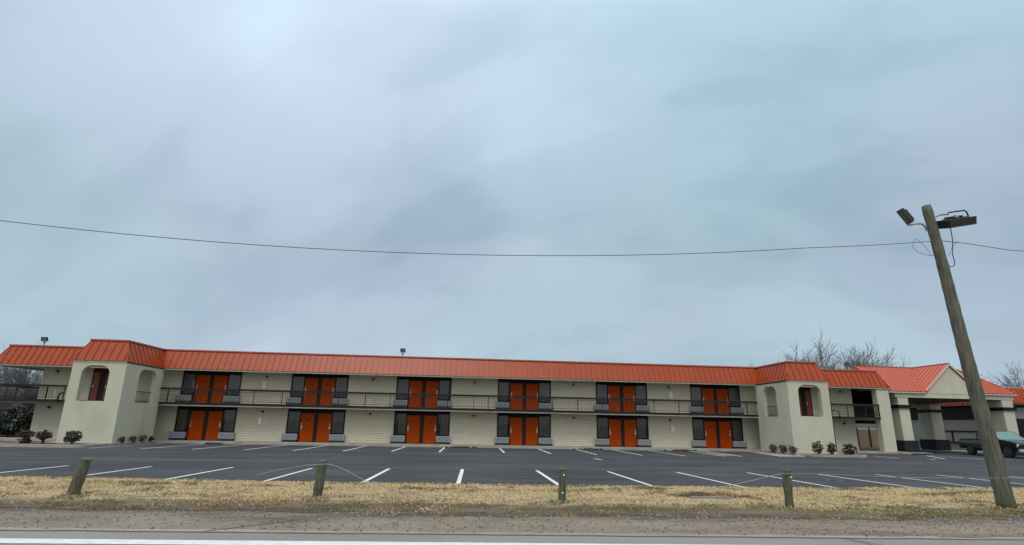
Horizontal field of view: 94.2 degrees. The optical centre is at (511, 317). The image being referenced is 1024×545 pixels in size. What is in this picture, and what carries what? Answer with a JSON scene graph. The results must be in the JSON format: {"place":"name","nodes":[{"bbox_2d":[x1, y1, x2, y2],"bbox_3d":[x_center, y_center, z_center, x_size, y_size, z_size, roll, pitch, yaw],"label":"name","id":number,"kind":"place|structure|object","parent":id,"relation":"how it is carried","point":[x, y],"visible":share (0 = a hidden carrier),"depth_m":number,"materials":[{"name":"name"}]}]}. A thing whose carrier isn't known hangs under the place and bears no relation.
{"place":"outdoors","nodes":[
{"label":"outdoors","id":0,"kind":"place"},
{"bbox_2d":[0,437,930,455],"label":"walkway","id":1,"kind":"structure","parent":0,"point":[870,451],"depth_m":33.66,"materials":[{"name":"concrete"}]},
{"bbox_2d":[118,436,125,442],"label":"shrub","id":2,"kind":"object","parent":1,"relation":"on","point":[122,439],"visible":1,"depth_m":28.92,"materials":[{"name":"red plant"}]},
{"bbox_2d":[129,435,136,442],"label":"shrub","id":3,"kind":"object","parent":1,"relation":"on","point":[134,438],"visible":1,"depth_m":29.84,"materials":[{"name":"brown plant"}]},
{"bbox_2d":[138,435,147,441],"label":"shrub","id":4,"kind":"object","parent":1,"relation":"on","point":[141,438],"visible":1,"depth_m":30.71,"materials":[{"name":"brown plant"}]},
{"bbox_2d":[768,444,776,451],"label":"shrub","id":5,"kind":"object","parent":1,"relation":"on","point":[773,448],"visible":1,"depth_m":33.85,"materials":[{"name":"red plant"}]},
{"bbox_2d":[778,445,786,452],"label":"shrub","id":6,"kind":"object","parent":1,"relation":"on","point":[781,447],"visible":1,"depth_m":32.84,"materials":[{"name":"red plant"}]},
{"bbox_2d":[788,445,797,453],"bbox_3d":[18.918,8.865,32.003,0.569,0.571,0.603,2,-13,-5],"label":"shrub","id":7,"kind":"object","parent":1,"relation":"on","point":[792,448],"visible":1,"depth_m":31.91,"materials":[{"name":"red plant"}]},
{"bbox_2d":[856,427,878,446],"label":"courtyard fence","id":8,"kind":"object","parent":1,"relation":"on","point":[868,438],"visible":0.15,"depth_m":50.55,"materials":[{"name":"brown paint"}]},
{"bbox_2d":[0,441,1023,487],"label":"parking lot","id":9,"kind":"structure","parent":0,"point":[475,466],"depth_m":19.62,"materials":[{"name":"grey asphalt"}]},
{"bbox_2d":[204,442,696,450],"bbox_3d":[-3.527,9.083,33.466,34.538,0.152,0.336,2,-13,-5],"label":"kerb debris","id":10,"kind":"object","parent":9,"relation":"on","point":[477,447],"visible":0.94,"depth_m":33.87,"materials":[{"name":"soil"}]},
{"bbox_2d":[864,447,1003,454],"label":"canopy kerb","id":11,"kind":"structure","parent":9,"relation":"on","point":[964,451],"depth_m":42.69,"materials":[{"name":"concrete"}]},
{"bbox_2d":[851,363,1023,455],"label":"entrance canopy","id":12,"kind":"object","parent":9,"relation":"on","point":[919,387],"visible":0.73,"depth_m":38.96,"materials":[{"name":"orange metal"}]},
{"bbox_2d":[959,431,1023,457],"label":"pickup truck","id":13,"kind":"object","parent":9,"relation":"on","point":[1011,444],"visible":0.75,"depth_m":34.75,"materials":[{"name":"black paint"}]},
{"bbox_2d":[0,507,1023,539],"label":"gravel shoulder","id":14,"kind":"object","parent":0,"point":[202,516],"visible":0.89,"depth_m":8.10},
{"bbox_2d":[0,505,1023,537],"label":"gravel","id":15,"kind":"structure","parent":14,"relation":"on","point":[489,516],"depth_m":8.21,"materials":[{"name":"grey gravel"}]},
{"bbox_2d":[0,527,1023,538],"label":"road edge","id":16,"kind":"object","parent":14,"relation":"on","point":[412,532],"visible":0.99,"depth_m":7.43,"materials":[{"name":"grey asphalt"}]},
{"bbox_2d":[0,503,1023,520],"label":"soil margin","id":17,"kind":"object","parent":14,"relation":"on","point":[183,507],"visible":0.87,"depth_m":9.11,"materials":[{"name":"brown soil"}]},
{"bbox_2d":[0,475,1023,517],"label":"grass verge","id":18,"kind":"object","parent":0,"point":[139,500],"depth_m":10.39,"materials":[{"name":"beige plant"}]},
{"bbox_2d":[66,458,91,494],"bbox_3d":[-9.279,3.451,10.186,0.341,0.872,0.223,2,-13,-5],"label":"wooden post","id":19,"kind":"object","parent":18,"relation":"on","point":[79,477],"visible":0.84,"depth_m":10.14,"materials":[{"name":"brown wood"}]},
{"bbox_2d":[312,460,326,499],"bbox_3d":[-4.106,3.506,10.123,0.249,0.909,0.217,2,-13,-5],"label":"wooden post","id":20,"kind":"object","parent":18,"relation":"on","point":[318,486],"visible":0.84,"depth_m":10.07,"materials":[{"name":"brown wood"}]},
{"bbox_2d":[0,479,1023,519],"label":"weed clumps","id":21,"kind":"object","parent":18,"relation":"on","point":[913,516],"visible":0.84,"depth_m":9.58,"materials":[{"name":"beige plant"}]},
{"bbox_2d":[558,468,566,502],"bbox_3d":[1.099,3.698,10.341,0.179,0.811,0.186,2,-13,-5],"label":"wooden post","id":22,"kind":"object","parent":18,"relation":"on","point":[562,486],"visible":0.83,"depth_m":10.30,"materials":[{"name":"brown wood"}]},
{"bbox_2d":[691,496,733,500],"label":"culvert slab","id":23,"kind":"structure","parent":18,"relation":"on","point":[707,498],"depth_m":11.35,"materials":[{"name":"concrete"}]},
{"bbox_2d":[782,469,793,507],"bbox_3d":[5.923,3.715,10.194,0.174,0.891,0.193,2,-13,-5],"label":"wooden post","id":24,"kind":"object","parent":18,"relation":"on","point":[787,487],"visible":0.85,"depth_m":10.15,"materials":[{"name":"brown wood"}]},
{"bbox_2d":[106,464,1023,503],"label":"steel cable","id":25,"kind":"object","parent":24,"relation":"attached to","point":[525,503],"visible":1,"depth_m":10.07,"materials":[{"name":"grey metal"}]},
{"bbox_2d":[896,204,1017,509],"bbox_3d":[11.104,0.698,11.600,1.971,7.680,0.777,2,-13,-5],"label":"utility pole","id":26,"kind":"object","parent":18,"relation":"on","point":[1004,497],"visible":0.99,"depth_m":11.48,"materials":[{"name":"brown wood"}]},
{"bbox_2d":[0,220,1019,255],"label":"overhead wire","id":27,"kind":"object","parent":26,"relation":"attached to","point":[496,255],"visible":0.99,"depth_m":10.79,"materials":[{"name":"grey"}]},
{"bbox_2d":[0,530,1023,544],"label":"road","id":28,"kind":"structure","parent":0,"point":[394,537],"depth_m":7.11,"materials":[{"name":"grey asphalt"}]},
{"bbox_2d":[0,538,703,544],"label":"road edge line","id":29,"kind":"object","parent":28,"relation":"on","point":[132,541],"visible":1,"depth_m":6.63,"materials":[{"name":"white paint"}]},
{"bbox_2d":[206,521,879,544],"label":"road crack","id":30,"kind":"object","parent":28,"relation":"on","point":[284,521],"visible":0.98,"depth_m":7.40,"materials":[{"name":"black asphalt"}]},
{"bbox_2d":[0,0,1023,408],"label":"sky","id":31,"kind":"structure","parent":0,"point":[631,129],"materials":[{"name":"blue"}]},
{"label":"ground","id":32,"kind":"structure","parent":0,"visible":0},
{"bbox_2d":[0,367,15,408],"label":"bare tree","id":33,"kind":"object","parent":32,"relation":"on","point":[2,380],"visible":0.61,"depth_m":42.60,"materials":[{"name":"grey plant"}]},
{"bbox_2d":[0,343,32,416],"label":"bare tree","id":34,"kind":"object","parent":32,"relation":"on","point":[9,403],"visible":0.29,"depth_m":45.15,"materials":[{"name":"grey plant"}]},
{"bbox_2d":[0,366,33,426],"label":"bare tree","id":35,"kind":"object","parent":32,"relation":"on","point":[11,388],"visible":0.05,"depth_m":52.51,"materials":[{"name":"grey plant"}]},
{"bbox_2d":[0,344,41,409],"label":"bare tree","id":36,"kind":"object","parent":32,"relation":"on","point":[22,377],"visible":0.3,"depth_m":42.96,"materials":[{"name":"grey plant"}]},
{"bbox_2d":[0,368,42,419],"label":"bare tree","id":37,"kind":"object","parent":32,"relation":"on","point":[19,389],"visible":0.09,"depth_m":50.41,"materials":[{"name":"grey plant"}]},
{"bbox_2d":[8,371,40,413],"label":"bare tree","id":38,"kind":"object","parent":32,"relation":"on","point":[28,405],"visible":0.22,"depth_m":43.36,"materials":[{"name":"grey plant"}]},
{"bbox_2d":[0,442,107,447],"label":"sidewalk","id":39,"kind":"structure","parent":32,"relation":"on","point":[46,444],"depth_m":25.89,"materials":[{"name":"concrete"}]},
{"bbox_2d":[17,437,32,443],"bbox_3d":[-27.707,6.955,27.011,0.550,0.500,0.659,-9,-16,38],"label":"shrub","id":40,"kind":"object","parent":39,"relation":"on","point":[24,439],"visible":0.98,"depth_m":26.95,"materials":[{"name":"red plant"}]},
{"bbox_2d":[16,429,35,442],"bbox_3d":[-27.674,6.761,27.069,0.751,0.864,0.765,-5,-14,27],"label":"shrub","id":41,"kind":"object","parent":39,"relation":"on","point":[26,433],"visible":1,"depth_m":27.02,"materials":[{"name":"green plant"}]},
{"bbox_2d":[35,430,52,443],"bbox_3d":[-26.762,6.838,27.184,0.800,0.800,0.798,9,-15,-32],"label":"shrub","id":42,"kind":"object","parent":39,"relation":"on","point":[41,436],"visible":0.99,"depth_m":27.07,"materials":[{"name":"green plant"}]},
{"bbox_2d":[63,430,82,443],"bbox_3d":[-25.119,6.836,27.183,0.833,0.863,0.867,9,-15,-32],"label":"shrub","id":43,"kind":"object","parent":39,"relation":"on","point":[71,439],"visible":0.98,"depth_m":27.11,"materials":[{"name":"green plant"}]},
{"bbox_2d":[0,337,897,452],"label":"motel building","id":44,"kind":"structure","parent":32,"relation":"on","point":[103,390],"depth_m":35.03,"materials":[{"name":"beige paint"}]},
{"bbox_2d":[89,372,100,399],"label":"door","id":45,"kind":"structure","parent":44,"relation":"in","point":[96,379],"depth_m":33.84,"materials":[{"name":"red wood"}]},
{"bbox_2d":[102,372,109,399],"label":"door","id":46,"kind":"structure","parent":44,"relation":"in","point":[107,377],"depth_m":33.89,"materials":[{"name":"red metal"}]},
{"bbox_2d":[175,409,190,430],"bbox_3d":[-23.446,7.271,33.902,0.860,1.550,0.028,2,-13,-5],"label":"window","id":47,"kind":"structure","parent":44,"relation":"in","point":[182,413],"depth_m":33.89,"materials":[{"name":"grey glass"}]},
{"bbox_2d":[181,373,196,393],"bbox_3d":[-23.399,4.758,34.465,0.860,1.500,0.028,2,-13,-5],"label":"window","id":48,"kind":"structure","parent":44,"relation":"in","point":[189,381],"depth_m":34.49,"materials":[{"name":"grey glass"}]},
{"bbox_2d":[187,411,204,439],"bbox_3d":[-22.509,7.660,33.867,0.930,2.010,0.098,2,-13,-5],"label":"door","id":49,"kind":"structure","parent":44,"relation":"in","point":[197,417],"depth_m":33.88,"materials":[{"name":"orange paint"}]},
{"bbox_2d":[193,375,210,402],"bbox_3d":[-22.462,5.152,34.429,0.930,2.010,0.098,2,-13,-5],"label":"door","id":50,"kind":"structure","parent":44,"relation":"in","point":[203,381],"depth_m":34.49,"materials":[{"name":"orange paint"}]},
{"bbox_2d":[205,411,222,439],"bbox_3d":[-21.294,7.706,33.970,0.930,2.010,0.098,2,-13,-5],"label":"door","id":51,"kind":"structure","parent":44,"relation":"in","point":[215,417],"depth_m":34.00,"materials":[{"name":"orange paint"}]},
{"bbox_2d":[211,375,227,402],"bbox_3d":[-21.247,5.199,34.532,0.930,2.010,0.098,2,-13,-5],"label":"door","id":52,"kind":"structure","parent":44,"relation":"in","point":[220,382],"depth_m":34.60,"materials":[{"name":"orange paint"}]},
{"bbox_2d":[221,410,235,431],"bbox_3d":[-20.350,7.388,34.165,0.860,1.550,0.028,2,-13,-5],"label":"window","id":53,"kind":"structure","parent":44,"relation":"in","point":[230,414],"depth_m":34.17,"materials":[{"name":"grey glass"}]},
{"bbox_2d":[226,374,241,394],"bbox_3d":[-20.302,4.876,34.728,0.860,1.500,0.028,2,-13,-5],"label":"window","id":54,"kind":"structure","parent":44,"relation":"in","point":[234,380],"depth_m":34.75,"materials":[{"name":"grey glass"}]},
{"bbox_2d":[286,411,300,432],"bbox_3d":[-15.843,7.559,34.547,0.860,1.550,0.028,2,-13,-5],"label":"window","id":55,"kind":"structure","parent":44,"relation":"in","point":[293,425],"depth_m":34.54,"materials":[{"name":"grey glass"}]},
{"bbox_2d":[291,376,304,396],"bbox_3d":[-15.796,5.047,35.110,0.860,1.500,0.028,2,-13,-5],"label":"window","id":56,"kind":"structure","parent":44,"relation":"in","point":[298,381],"depth_m":35.15,"materials":[{"name":"grey glass"}]},
{"bbox_2d":[299,413,314,441],"bbox_3d":[-14.906,7.948,34.512,0.930,2.010,0.098,2,-13,-5],"label":"door","id":57,"kind":"structure","parent":44,"relation":"in","point":[307,419],"depth_m":34.53,"materials":[{"name":"orange paint"}]},
{"bbox_2d":[303,378,318,404],"bbox_3d":[-14.859,5.441,35.074,0.930,2.010,0.098,2,-13,-5],"label":"door","id":58,"kind":"structure","parent":44,"relation":"in","point":[311,384],"depth_m":35.13,"materials":[{"name":"orange paint"}]},
{"bbox_2d":[316,413,331,441],"bbox_3d":[-13.691,7.995,34.615,0.930,2.010,0.098,2,-13,-5],"label":"door","id":59,"kind":"structure","parent":44,"relation":"in","point":[324,420],"depth_m":34.64,"materials":[{"name":"orange paint"}]},
{"bbox_2d":[320,378,334,404],"bbox_3d":[-13.644,5.487,35.177,0.930,2.010,0.098,2,-13,-5],"label":"door","id":60,"kind":"structure","parent":44,"relation":"in","point":[328,384],"depth_m":35.24,"materials":[{"name":"orange paint"}]},
{"bbox_2d":[331,412,344,433],"bbox_3d":[-12.747,7.677,34.810,0.860,1.550,0.028,2,-13,-5],"label":"window","id":61,"kind":"structure","parent":44,"relation":"in","point":[337,426],"depth_m":34.81,"materials":[{"name":"grey glass"}]},
{"bbox_2d":[334,377,347,397],"bbox_3d":[-12.699,5.165,35.373,0.860,1.500,0.028,2,-13,-5],"label":"window","id":62,"kind":"structure","parent":44,"relation":"in","point":[341,382],"depth_m":35.41,"materials":[{"name":"grey glass"}]},
{"bbox_2d":[394,413,406,434],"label":"window","id":63,"kind":"structure","parent":44,"relation":"in","point":[402,420],"depth_m":35.21,"materials":[{"name":"grey glass"}]},
{"bbox_2d":[397,379,408,398],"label":"window","id":64,"kind":"structure","parent":44,"relation":"in","point":[403,384],"depth_m":35.77,"materials":[{"name":"grey glass"}]},
{"bbox_2d":[406,415,419,442],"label":"door","id":65,"kind":"structure","parent":44,"relation":"in","point":[413,422],"depth_m":35.18,"materials":[{"name":"orange paint"}]},
{"bbox_2d":[408,381,421,406],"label":"door","id":66,"kind":"structure","parent":44,"relation":"in","point":[415,386],"depth_m":35.78,"materials":[{"name":"orange paint"}]},
{"bbox_2d":[423,416,436,443],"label":"door","id":67,"kind":"structure","parent":44,"relation":"in","point":[430,422],"depth_m":35.28,"materials":[{"name":"orange paint"}]},
{"bbox_2d":[425,381,438,407],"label":"door","id":68,"kind":"structure","parent":44,"relation":"in","point":[431,386],"depth_m":35.88,"materials":[{"name":"orange paint"}]},
{"bbox_2d":[437,414,448,434],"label":"window","id":69,"kind":"structure","parent":44,"relation":"in","point":[444,426],"depth_m":35.46,"materials":[{"name":"grey glass"}]},
{"bbox_2d":[438,380,450,399],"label":"window","id":70,"kind":"structure","parent":44,"relation":"in","point":[443,384],"depth_m":36.04,"materials":[{"name":"grey glass"}]},
{"bbox_2d":[498,415,508,435],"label":"window","id":71,"kind":"structure","parent":44,"relation":"in","point":[502,419],"depth_m":35.84,"materials":[{"name":"grey glass"}]},
{"bbox_2d":[499,381,509,400],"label":"window","id":72,"kind":"structure","parent":44,"relation":"in","point":[503,385],"depth_m":36.43,"materials":[{"name":"grey glass"}]},
{"bbox_2d":[510,417,521,444],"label":"door","id":73,"kind":"structure","parent":44,"relation":"in","point":[515,422],"depth_m":35.82,"materials":[{"name":"orange paint"}]},
{"bbox_2d":[510,383,522,408],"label":"door","id":74,"kind":"structure","parent":44,"relation":"in","point":[516,388],"depth_m":36.42,"materials":[{"name":"orange paint"}]},
{"bbox_2d":[526,418,537,444],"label":"door","id":75,"kind":"structure","parent":44,"relation":"in","point":[531,423],"depth_m":35.92,"materials":[{"name":"orange paint"}]},
{"bbox_2d":[526,384,537,409],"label":"door","id":76,"kind":"structure","parent":44,"relation":"in","point":[531,389],"depth_m":36.52,"materials":[{"name":"orange paint"}]},
{"bbox_2d":[539,416,549,436],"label":"window","id":77,"kind":"structure","parent":44,"relation":"in","point":[544,421],"depth_m":36.10,"materials":[{"name":"grey glass"}]},
{"bbox_2d":[539,382,549,401],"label":"window","id":78,"kind":"structure","parent":44,"relation":"in","point":[544,388],"depth_m":36.69,"materials":[{"name":"grey glass"}]},
{"bbox_2d":[596,384,607,403],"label":"window","id":79,"kind":"structure","parent":44,"relation":"in","point":[601,388],"depth_m":37.08,"materials":[{"name":"grey glass"}]},
{"bbox_2d":[597,417,608,437],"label":"window","id":80,"kind":"structure","parent":44,"relation":"in","point":[602,422],"depth_m":36.48,"materials":[{"name":"grey glass"}]},
{"bbox_2d":[608,386,619,411],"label":"door","id":81,"kind":"structure","parent":44,"relation":"in","point":[613,391],"depth_m":37.07,"materials":[{"name":"orange paint"}]},
{"bbox_2d":[609,419,620,445],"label":"door","id":82,"kind":"structure","parent":44,"relation":"in","point":[614,424],"depth_m":36.47,"materials":[{"name":"orange paint"}]},
{"bbox_2d":[623,386,635,411],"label":"door","id":83,"kind":"structure","parent":44,"relation":"in","point":[628,391],"depth_m":37.18,"materials":[{"name":"orange paint"}]},
{"bbox_2d":[624,420,636,446],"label":"door","id":84,"kind":"structure","parent":44,"relation":"in","point":[629,425],"depth_m":36.56,"materials":[{"name":"orange paint"}]},
{"bbox_2d":[635,385,646,403],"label":"window","id":85,"kind":"structure","parent":44,"relation":"in","point":[640,390],"depth_m":37.34,"materials":[{"name":"grey glass"}]},
{"bbox_2d":[636,418,647,438],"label":"window","id":86,"kind":"structure","parent":44,"relation":"in","point":[641,429],"depth_m":36.73,"materials":[{"name":"grey glass"}]},
{"bbox_2d":[691,386,701,405],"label":"window","id":87,"kind":"structure","parent":44,"relation":"in","point":[696,394],"depth_m":37.71,"materials":[{"name":"grey glass"}]},
{"bbox_2d":[693,419,704,439],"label":"window","id":88,"kind":"structure","parent":44,"relation":"in","point":[698,425],"depth_m":37.13,"materials":[{"name":"grey glass"}]},
{"bbox_2d":[702,388,714,413],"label":"door","id":89,"kind":"structure","parent":44,"relation":"in","point":[707,393],"depth_m":37.72,"materials":[{"name":"orange paint"}]},
{"bbox_2d":[704,421,716,447],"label":"door","id":90,"kind":"structure","parent":44,"relation":"in","point":[709,426],"depth_m":37.11,"materials":[{"name":"orange paint"}]},
{"bbox_2d":[716,389,729,413],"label":"door","id":91,"kind":"structure","parent":44,"relation":"in","point":[722,394],"depth_m":37.82,"materials":[{"name":"orange paint"}]},
{"bbox_2d":[719,422,731,447],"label":"door","id":92,"kind":"structure","parent":44,"relation":"in","point":[724,427],"depth_m":37.21,"materials":[{"name":"orange paint"}]},
{"bbox_2d":[728,387,739,406],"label":"window","id":93,"kind":"structure","parent":44,"relation":"in","point":[733,392],"depth_m":37.97,"materials":[{"name":"grey glass"}]},
{"bbox_2d":[731,420,742,439],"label":"window","id":94,"kind":"structure","parent":44,"relation":"in","point":[736,424],"depth_m":37.40,"materials":[{"name":"black glass"}]},
{"bbox_2d":[798,390,801,414],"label":"door","id":95,"kind":"structure","parent":44,"relation":"in","point":[798,390],"depth_m":38.34,"materials":[{"name":"red metal"}]},
{"bbox_2d":[804,391,812,415],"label":"door","id":96,"kind":"structure","parent":44,"relation":"in","point":[807,393],"depth_m":38.38,"materials":[{"name":"red metal"}]},
{"bbox_2d":[776,342,836,368],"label":"bare tree","id":97,"kind":"object","parent":32,"relation":"on","point":[805,357],"visible":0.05,"depth_m":74.74,"materials":[{"name":"grey plant"}]},
{"bbox_2d":[782,329,855,368],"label":"bare tree","id":98,"kind":"object","parent":32,"relation":"on","point":[821,355],"visible":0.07,"depth_m":71.24,"materials":[{"name":"grey plant"}]},
{"bbox_2d":[798,347,865,369],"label":"bare tree","id":99,"kind":"object","parent":32,"relation":"on","point":[819,359],"visible":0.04,"depth_m":71.60,"materials":[{"name":"grey plant"}]},
{"bbox_2d":[809,453,866,457],"bbox_3d":[21.264,9.087,31.182,3.900,0.250,1.300,2,-13,-5],"label":"planting bed","id":100,"kind":"object","parent":32,"relation":"on","point":[837,455],"visible":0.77,"depth_m":30.63,"materials":[{"name":"concrete"}]},
{"bbox_2d":[811,440,822,453],"bbox_3d":[20.068,8.550,31.245,0.727,0.965,0.738,2,-13,-5],"label":"shrub","id":101,"kind":"object","parent":100,"relation":"on","point":[815,447],"visible":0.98,"depth_m":31.18,"materials":[{"name":"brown plant"}]},
{"bbox_2d":[826,442,835,454],"bbox_3d":[21.070,8.615,31.339,0.636,0.918,0.544,7,-14,-23],"label":"shrub","id":102,"kind":"object","parent":100,"relation":"on","point":[830,446],"visible":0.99,"depth_m":31.27,"materials":[{"name":"red plant"}]},
{"bbox_2d":[842,444,857,454],"bbox_3d":[22.195,8.659,31.294,0.908,0.856,0.830,-10,-16,39],"label":"shrub","id":103,"kind":"object","parent":100,"relation":"on","point":[850,451],"visible":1,"depth_m":31.20,"materials":[{"name":"red plant"}]},
{"bbox_2d":[833,344,885,369],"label":"bare tree","id":104,"kind":"object","parent":32,"relation":"on","point":[855,360],"visible":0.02,"depth_m":77.21,"materials":[{"name":"grey plant"}]},
{"bbox_2d":[839,336,891,369],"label":"bare tree","id":105,"kind":"object","parent":32,"relation":"on","point":[866,361],"visible":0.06,"depth_m":73.97,"materials":[{"name":"grey plant"}]},
{"bbox_2d":[835,346,912,368],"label":"bare tree","id":106,"kind":"object","parent":32,"relation":"on","point":[862,361],"visible":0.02,"depth_m":79.00,"materials":[{"name":"grey plant"}]},
{"bbox_2d":[870,342,904,366],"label":"bare tree","id":107,"kind":"object","parent":32,"relation":"on","point":[887,359],"visible":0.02,"depth_m":78.17,"materials":[{"name":"grey plant"}]},
{"bbox_2d":[856,387,1023,450],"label":"lobby building","id":108,"kind":"structure","parent":32,"relation":"on","point":[959,422],"depth_m":47.20,"materials":[{"name":"beige paint"}]},
{"bbox_2d":[944,430,977,442],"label":"window frame","id":109,"kind":"structure","parent":108,"relation":"in","point":[954,436],"depth_m":47.20,"materials":[{"name":"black paint"}]},
{"bbox_2d":[989,358,1023,404],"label":"bare tree","id":110,"kind":"object","parent":32,"relation":"on","point":[1007,381],"visible":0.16,"depth_m":85.01,"materials":[{"name":"grey plant"}]},
{"label":"mulch ground","id":111,"kind":"structure","parent":0,"visible":0},
{"bbox_2d":[0,405,33,436],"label":"evergreen bush","id":112,"kind":"object","parent":111,"relation":"on","point":[7,418],"visible":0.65,"depth_m":36.60,"materials":[{"name":"green plant"}]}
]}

